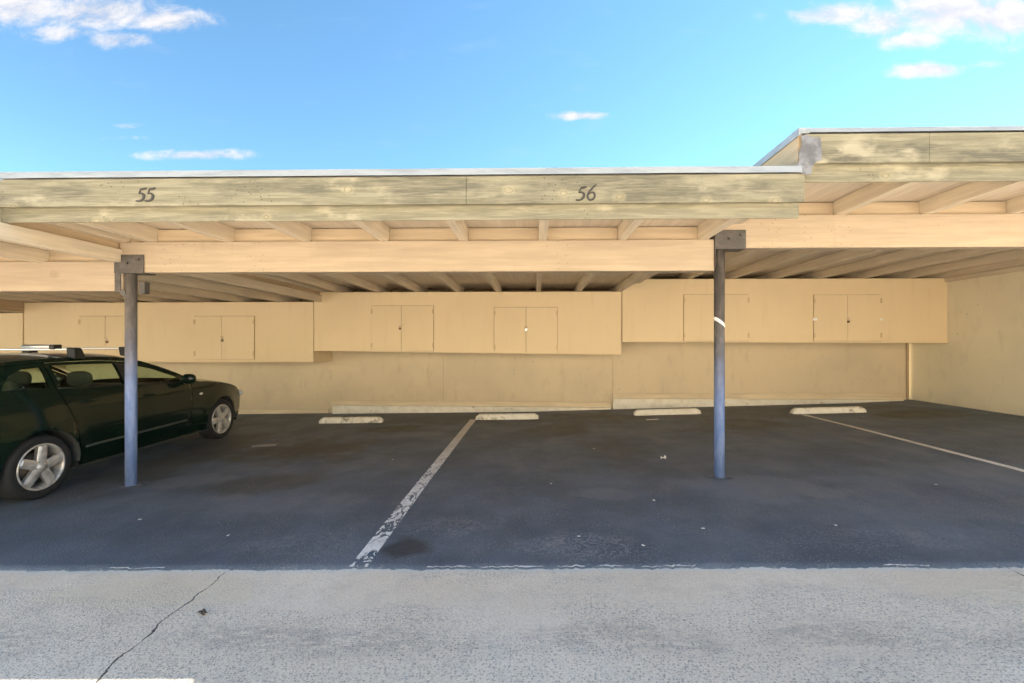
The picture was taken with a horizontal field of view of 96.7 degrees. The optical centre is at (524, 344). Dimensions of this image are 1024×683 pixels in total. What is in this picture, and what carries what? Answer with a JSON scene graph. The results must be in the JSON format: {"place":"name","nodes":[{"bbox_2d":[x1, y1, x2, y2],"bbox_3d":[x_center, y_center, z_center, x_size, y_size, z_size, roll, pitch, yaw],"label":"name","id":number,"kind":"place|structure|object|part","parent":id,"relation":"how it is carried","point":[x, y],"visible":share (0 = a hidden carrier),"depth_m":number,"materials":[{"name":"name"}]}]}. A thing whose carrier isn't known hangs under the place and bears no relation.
{"place":"outdoors","nodes":[
{"label":"outdoors","id":0,"kind":"place"},
{"bbox_2d":[252,444,275,446],"bbox_3d":[-3.964,1.531,6.947,0.360,0.014,0.185,0,0,-17],"label":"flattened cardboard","id":1,"kind":"object","parent":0,"point":[263,445],"visible":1,"depth_m":6.94,"materials":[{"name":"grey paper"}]},
{"bbox_2d":[0,399,1023,571],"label":"asphalt","id":2,"kind":"structure","parent":0,"point":[308,491],"depth_m":4.43,"materials":[{"name":"black asphalt"}]},
{"bbox_2d":[0,345,242,499],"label":"parked car","id":3,"kind":"object","parent":2,"relation":"on","point":[55,427],"visible":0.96,"depth_m":5.18,"materials":[{"name":"black paint"}]},
{"bbox_3d":[-6.569,0.691,6.221,0.242,0.990,1.005,0,1,0],"label":"door","id":4,"kind":"part","parent":3,"relation":"part of","materials":[{"name":"black paint"}]},
{"bbox_3d":[-5.011,0.693,5.281,0.250,1.013,0.871,0,1,0],"label":"door","id":5,"kind":"part","parent":3,"relation":"part of","materials":[{"name":"black paint"}]},
{"bbox_3d":[-5.005,0.692,6.228,0.242,0.990,1.005,0,1,0],"label":"door","id":6,"kind":"part","parent":3,"relation":"part of","materials":[{"name":"black paint"}]},
{"bbox_2d":[110,567,164,568],"bbox_3d":[-2.646,1.521,3.105,0.380,0.005,0.026,0,0,1],"label":"edge line","id":7,"kind":"object","parent":2,"relation":"on","point":[136,568],"visible":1,"depth_m":3.11,"materials":[{"name":"paint"}]},
{"bbox_2d":[319,416,383,422],"bbox_3d":[-3.466,1.513,9.123,1.261,0.136,0.191,-1,0,1],"label":"wheel stop","id":8,"kind":"object","parent":2,"relation":"on","point":[375,419],"visible":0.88,"depth_m":9.05,"materials":[{"name":"concrete"}]},
{"bbox_2d":[349,420,474,566],"bbox_3d":[-1.087,1.504,6.175,0.128,0.031,6.199,0,0,1],"label":"parking line","id":9,"kind":"object","parent":2,"relation":"on","point":[373,544],"visible":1,"depth_m":4.42,"materials":[{"name":"paint"}]},
{"bbox_2d":[22,342,908,413],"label":"back wall","id":10,"kind":"structure","parent":2,"relation":"on","point":[770,370],"depth_m":10.48,"materials":[{"name":"paint"}]},
{"bbox_2d":[0,313,65,370],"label":"storage cabinet","id":11,"kind":"object","parent":10,"relation":"attached to","point":[11,330],"visible":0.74,"depth_m":9.82,"materials":[{"name":"paint"}]},
{"bbox_2d":[24,302,331,362],"bbox_3d":[-7.639,-0.272,10.187,6.303,1.290,0.938,0,0,1],"label":"storage cabinet","id":12,"kind":"object","parent":10,"relation":"attached to","point":[244,331],"visible":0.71,"depth_m":9.74,"materials":[{"name":"paint"}]},
{"bbox_3d":[-9.286,-0.158,9.766,0.573,0.918,0.027,0,0,1],"label":"door","id":13,"kind":"part","parent":12,"relation":"part of","materials":[{"name":"paint"}]},
{"bbox_3d":[-8.727,-0.158,9.757,0.599,0.918,0.023,0,0,1],"label":"door","id":14,"kind":"part","parent":12,"relation":"part of","materials":[{"name":"paint"}]},
{"bbox_3d":[-6.765,-0.155,9.714,0.600,0.917,0.027,0,0,1],"label":"door","id":15,"kind":"part","parent":12,"relation":"part of","materials":[{"name":"paint"}]},
{"bbox_3d":[-6.125,-0.155,9.701,0.735,0.917,0.027,0,0,1],"label":"door","id":16,"kind":"part","parent":12,"relation":"part of","materials":[{"name":"paint"}]},
{"bbox_2d":[314,291,620,354],"bbox_3d":[-1.215,-0.459,10.054,6.518,1.331,0.938,0,0,1],"label":"storage cabinet","id":17,"kind":"object","parent":10,"relation":"attached to","point":[499,322],"visible":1,"depth_m":9.61,"materials":[{"name":"paint"}]},
{"bbox_3d":[-2.933,-0.352,9.635,0.644,0.958,0.027,0,0,1],"label":"door","id":18,"kind":"part","parent":17,"relation":"part of","materials":[{"name":"paint"}]},
{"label":"door","id":19,"kind":"part","parent":17,"relation":"part of","materials":[{"name":"paint"}]},
{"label":"door","id":20,"kind":"part","parent":17,"relation":"part of","materials":[{"name":"paint"}]},
{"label":"door","id":21,"kind":"part","parent":17,"relation":"part of","materials":[{"name":"paint"}]},
{"bbox_2d":[621,278,947,342],"bbox_3d":[5.409,-0.710,9.917,6.700,1.345,0.938,0,0,1],"label":"storage cabinet","id":22,"kind":"object","parent":10,"relation":"attached to","point":[893,310],"visible":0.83,"depth_m":9.48,"materials":[{"name":"paint"}]},
{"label":"door","id":23,"kind":"part","parent":22,"relation":"part of","materials":[{"name":"paint"}]},
{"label":"door","id":24,"kind":"part","parent":22,"relation":"part of","materials":[{"name":"paint"}]},
{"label":"door","id":25,"kind":"part","parent":22,"relation":"part of","materials":[{"name":"paint"}]},
{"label":"door","id":26,"kind":"part","parent":22,"relation":"part of","materials":[{"name":"paint"}]},
{"bbox_2d":[332,405,610,413],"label":"wall kerb","id":27,"kind":"structure","parent":2,"relation":"on","point":[345,409],"depth_m":10.40,"materials":[{"name":"beige concrete"}]},
{"bbox_2d":[427,565,535,567],"bbox_3d":[-0.267,1.489,3.060,0.780,0.010,0.033,0,0,1],"label":"edge line","id":28,"kind":"object","parent":2,"relation":"on","point":[487,566],"visible":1,"depth_m":3.06,"materials":[{"name":"paint"}]},
{"bbox_2d":[476,413,537,419],"bbox_3d":[-0.357,1.476,9.329,1.281,0.136,0.192,-1,0,2],"label":"wheel stop","id":29,"kind":"object","parent":2,"relation":"on","point":[508,416],"visible":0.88,"depth_m":9.26,"materials":[{"name":"concrete"}]},
{"bbox_2d":[0,126,1023,487],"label":"carport","id":30,"kind":"object","parent":2,"relation":"on","point":[862,202],"visible":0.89,"depth_m":4.81,"materials":[{"name":"paint"}]},
{"bbox_2d":[559,564,620,566],"bbox_3d":[0.443,1.480,3.052,0.440,0.006,0.041,0,0,1],"label":"edge line","id":31,"kind":"object","parent":2,"relation":"on","point":[600,565],"visible":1,"depth_m":3.05,"materials":[{"name":"paint"}]},
{"bbox_2d":[633,408,700,415],"bbox_3d":[2.936,1.388,9.391,1.351,0.137,0.191,-2,0,1],"label":"wheel stop","id":32,"kind":"object","parent":2,"relation":"on","point":[673,411],"visible":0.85,"depth_m":9.32,"materials":[{"name":"concrete"}]},
{"bbox_2d":[642,564,694,566],"bbox_3d":[0.963,1.473,3.036,0.361,0.005,0.035,0,0,-2],"label":"edge line","id":33,"kind":"object","parent":2,"relation":"on","point":[669,565],"visible":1,"depth_m":3.04,"materials":[{"name":"paint"}]},
{"bbox_2d":[612,398,903,408],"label":"wall kerb","id":34,"kind":"structure","parent":2,"relation":"on","point":[629,403],"depth_m":10.27,"materials":[{"name":"beige concrete"}]},
{"bbox_2d":[790,406,866,413],"bbox_3d":[5.987,1.297,8.988,1.399,0.136,0.191,-2,0,2],"label":"wheel stop","id":35,"kind":"object","parent":2,"relation":"on","point":[823,410],"visible":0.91,"depth_m":8.91,"materials":[{"name":"concrete"}]},
{"bbox_2d":[804,415,1023,471],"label":"parking line","id":36,"kind":"object","parent":2,"relation":"on","point":[991,462],"visible":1,"depth_m":6.05,"materials":[{"name":"paint"}]},
{"bbox_2d":[909,271,1023,415],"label":"side wall","id":37,"kind":"structure","parent":2,"relation":"on","point":[976,361],"depth_m":8.76,"materials":[{"name":"paint"}]},
{"bbox_2d":[0,567,1023,682],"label":"driveway","id":38,"kind":"structure","parent":0,"point":[790,625],"depth_m":2.43,"materials":[{"name":"concrete"}]},
{"bbox_2d":[197,608,207,614],"bbox_3d":[-1.822,1.508,2.576,0.077,0.020,0.028,0,0,24],"label":"dead leaf","id":39,"kind":"object","parent":38,"relation":"on","point":[203,611],"visible":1,"depth_m":2.58,"materials":[{"name":"grey"}]},
{"bbox_2d":[0,0,1023,179],"label":"sky","id":40,"kind":"structure","parent":0,"point":[86,85],"materials":[{"name":"blue"}]}
]}

